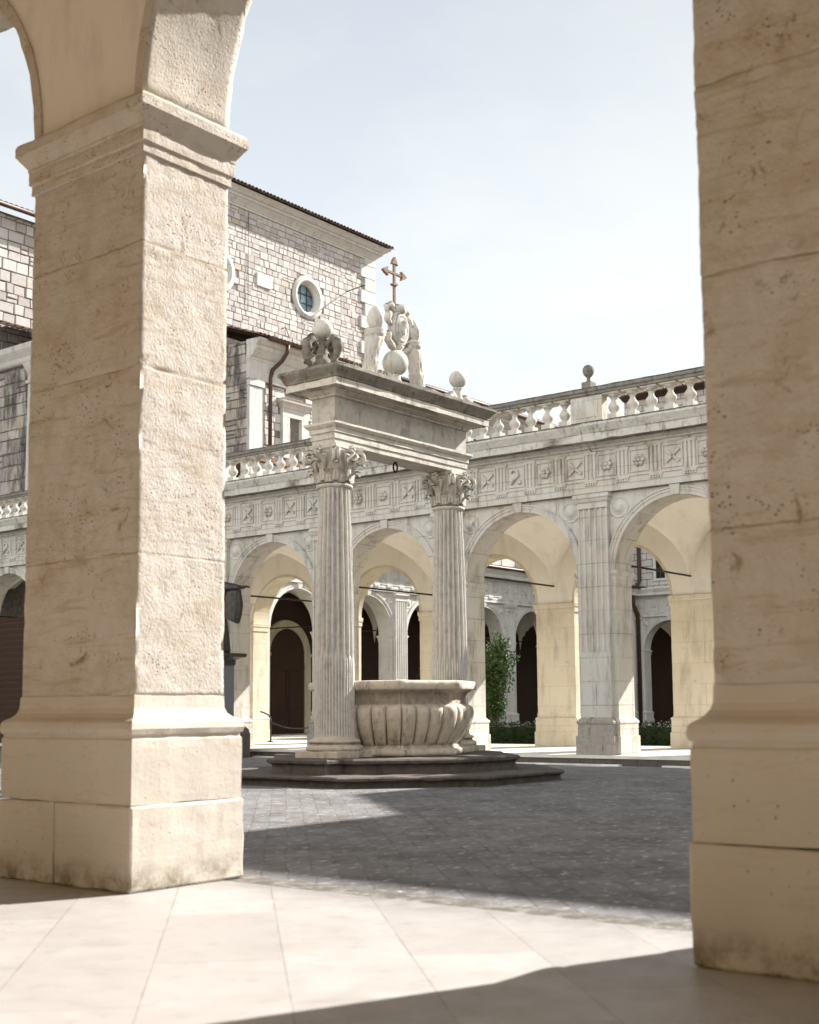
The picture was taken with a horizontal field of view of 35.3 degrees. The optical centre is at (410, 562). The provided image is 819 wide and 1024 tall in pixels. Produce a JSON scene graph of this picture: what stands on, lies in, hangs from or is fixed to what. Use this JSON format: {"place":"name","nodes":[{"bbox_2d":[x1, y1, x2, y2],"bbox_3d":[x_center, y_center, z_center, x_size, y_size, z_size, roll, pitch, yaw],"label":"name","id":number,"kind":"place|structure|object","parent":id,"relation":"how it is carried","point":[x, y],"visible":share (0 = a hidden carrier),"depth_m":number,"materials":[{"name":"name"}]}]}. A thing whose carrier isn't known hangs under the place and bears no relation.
{"place":"outdoors","nodes":[
{"label":"outdoors","id":0,"kind":"place"},
{"bbox_2d":[271,738,306,739],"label":"garden ground","id":1,"kind":"structure","parent":0,"point":[290,739],"depth_m":54.29,"materials":[{"name":"stone"}]},
{"bbox_2d":[485,630,520,722],"bbox_3d":[3.267,4.590,47.855,1.727,4.183,2.007,-2,-7,14],"label":"leafy shrub","id":2,"kind":"object","parent":1,"relation":"on","point":[496,673],"visible":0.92,"depth_m":47.55,"materials":[{"name":"green plant"}]},
{"bbox_2d":[0,740,689,759],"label":"gallery floor","id":3,"kind":"structure","parent":0,"point":[652,752],"depth_m":37.18,"materials":[{"name":"beige stone"}]},
{"bbox_2d":[0,199,34,621],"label":"chapel block","id":4,"kind":"structure","parent":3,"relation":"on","point":[17,234],"depth_m":59.54,"materials":[{"name":"stone"}]},
{"bbox_2d":[260,711,308,741],"bbox_3d":[-4.402,6.232,48.861,2.590,1.186,0.259,1,-7,-11],"label":"chain barrier","id":5,"kind":"object","parent":3,"relation":"on","point":[278,725],"visible":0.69,"depth_m":48.72,"materials":[{"name":"metal"}]},
{"bbox_2d":[0,365,714,754],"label":"cloister gallery","id":6,"kind":"object","parent":3,"relation":"on","point":[566,515],"visible":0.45,"depth_m":37.97,"materials":[{"name":"stone"}]},
{"bbox_2d":[489,720,535,743],"bbox_3d":[4.281,5.851,44.317,4.513,0.895,0.921,-6,-8,38],"label":"clipped hedge","id":7,"kind":"object","parent":3,"relation":"on","point":[513,733],"visible":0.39,"depth_m":44.53,"materials":[{"name":"green plant"}]},
{"bbox_2d":[638,720,671,745],"bbox_3d":[8.665,5.415,40.862,4.512,0.912,0.918,-6,-8,38],"label":"clipped hedge","id":8,"kind":"object","parent":3,"relation":"on","point":[653,734],"visible":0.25,"depth_m":41.15,"materials":[{"name":"green plant"}]},
{"bbox_2d":[0,751,692,922],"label":"courtyard paving","id":9,"kind":"structure","parent":0,"point":[612,840],"depth_m":11.92,"materials":[{"name":"grey stone"}]},
{"bbox_2d":[223,653,249,756],"bbox_3d":[-6.340,4.499,39.850,1.960,3.345,1.960,-6,-8,38],"label":"pedestal","id":10,"kind":"object","parent":9,"relation":"on","point":[229,659],"visible":0.1,"depth_m":39.81,"materials":[{"name":"grey stone"}]},
{"bbox_2d":[223,581,249,652],"bbox_3d":[-6.003,1.443,40.196,1.950,2.790,0.925,1,-7,-9],"label":"bronze statue","id":11,"kind":"object","parent":10,"relation":"on","point":[233,605],"visible":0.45,"depth_m":40.00,"materials":[{"name":"grey metal"}]},
{"bbox_2d":[0,746,689,766],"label":"gallery step","id":12,"kind":"object","parent":9,"relation":"on","point":[641,763],"visible":0.03,"depth_m":33.09,"materials":[{"name":"stone"}]},
{"bbox_2d":[241,257,564,788],"bbox_3d":[-0.322,-0.716,22.917,5.573,9.811,5.572,-6,-8,38],"label":"stone well","id":13,"kind":"object","parent":9,"relation":"on","point":[392,733],"visible":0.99,"depth_m":21.57,"materials":[{"name":"beige stone"}]},
{"bbox_2d":[349,357,393,376],"bbox_3d":[-0.682,-3.373,22.477,0.718,0.424,0.973,-6,-8,38],"label":"dry weed","id":14,"kind":"object","parent":13,"relation":"on","point":[376,368],"visible":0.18,"depth_m":22.32,"materials":[{"name":"plant"}]},
{"bbox_2d":[224,876,691,931],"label":"loggia kerb","id":15,"kind":"structure","parent":9,"relation":"on","point":[596,917],"depth_m":7.96,"materials":[{"name":"beige stone"}]},
{"bbox_2d":[0,0,703,424],"label":"sky","id":16,"kind":"structure","parent":0,"point":[529,169],"materials":[{"name":"white"}]},
{"bbox_2d":[0,877,818,1023],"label":"loggia floor","id":17,"kind":"structure","parent":0,"point":[224,952],"depth_m":6.03,"materials":[{"name":"beige stone"}]},
{"bbox_2d":[0,0,818,982],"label":"loggia","id":18,"kind":"object","parent":17,"relation":"on","point":[122,728],"visible":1,"depth_m":8.96,"materials":[{"name":"beige stone"}]},
{"bbox_2d":[235,458,647,733],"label":"cloister wing","id":19,"kind":"structure","parent":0,"point":[390,638],"depth_m":66.17,"materials":[{"name":"white stone"}]},
{"bbox_2d":[269,620,311,733],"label":"door","id":20,"kind":"structure","parent":19,"relation":"in","point":[290,656],"depth_m":65.28,"materials":[{"name":"brown wood"}]},
{"bbox_2d":[271,725,668,738],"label":"wing floor","id":21,"kind":"structure","parent":0,"point":[279,736],"depth_m":60.71,"materials":[{"name":"beige stone"}]},
{"bbox_2d":[618,380,705,725],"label":"monastery wing","id":22,"kind":"structure","parent":21,"relation":"on","point":[651,609],"depth_m":82.12,"materials":[{"name":"white stone"}]},
{"bbox_2d":[652,556,666,580],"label":"window","id":23,"kind":"structure","parent":22,"relation":"in","point":[657,576],"depth_m":81.56,"materials":[{"name":"stone"}]},
{"bbox_3d":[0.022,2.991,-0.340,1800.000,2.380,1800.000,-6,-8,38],"label":"ground","id":24,"kind":"structure","parent":0,"visible":0},
{"bbox_2d":[225,177,557,463],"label":"church","id":25,"kind":"structure","parent":24,"relation":"on","point":[295,272],"depth_m":76.94,"materials":[{"name":"stone"}]},
{"bbox_2d":[226,253,234,290],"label":"round window","id":26,"kind":"structure","parent":25,"relation":"in","point":[230,270],"depth_m":74.64,"materials":[{"name":"stone"}]},
{"bbox_2d":[276,397,311,461],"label":"window","id":27,"kind":"structure","parent":25,"relation":"in","point":[292,409],"depth_m":67.97,"materials":[{"name":"stone"}]},
{"bbox_2d":[292,276,322,319],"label":"round window","id":28,"kind":"structure","parent":25,"relation":"in","point":[307,298],"depth_m":80.14,"materials":[{"name":"stone"}]},
{"bbox_2d":[252,756,689,767],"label":"gutter kerb","id":29,"kind":"structure","parent":24,"relation":"on","point":[554,763],"depth_m":33.14,"materials":[{"name":"white stone"}]}
]}

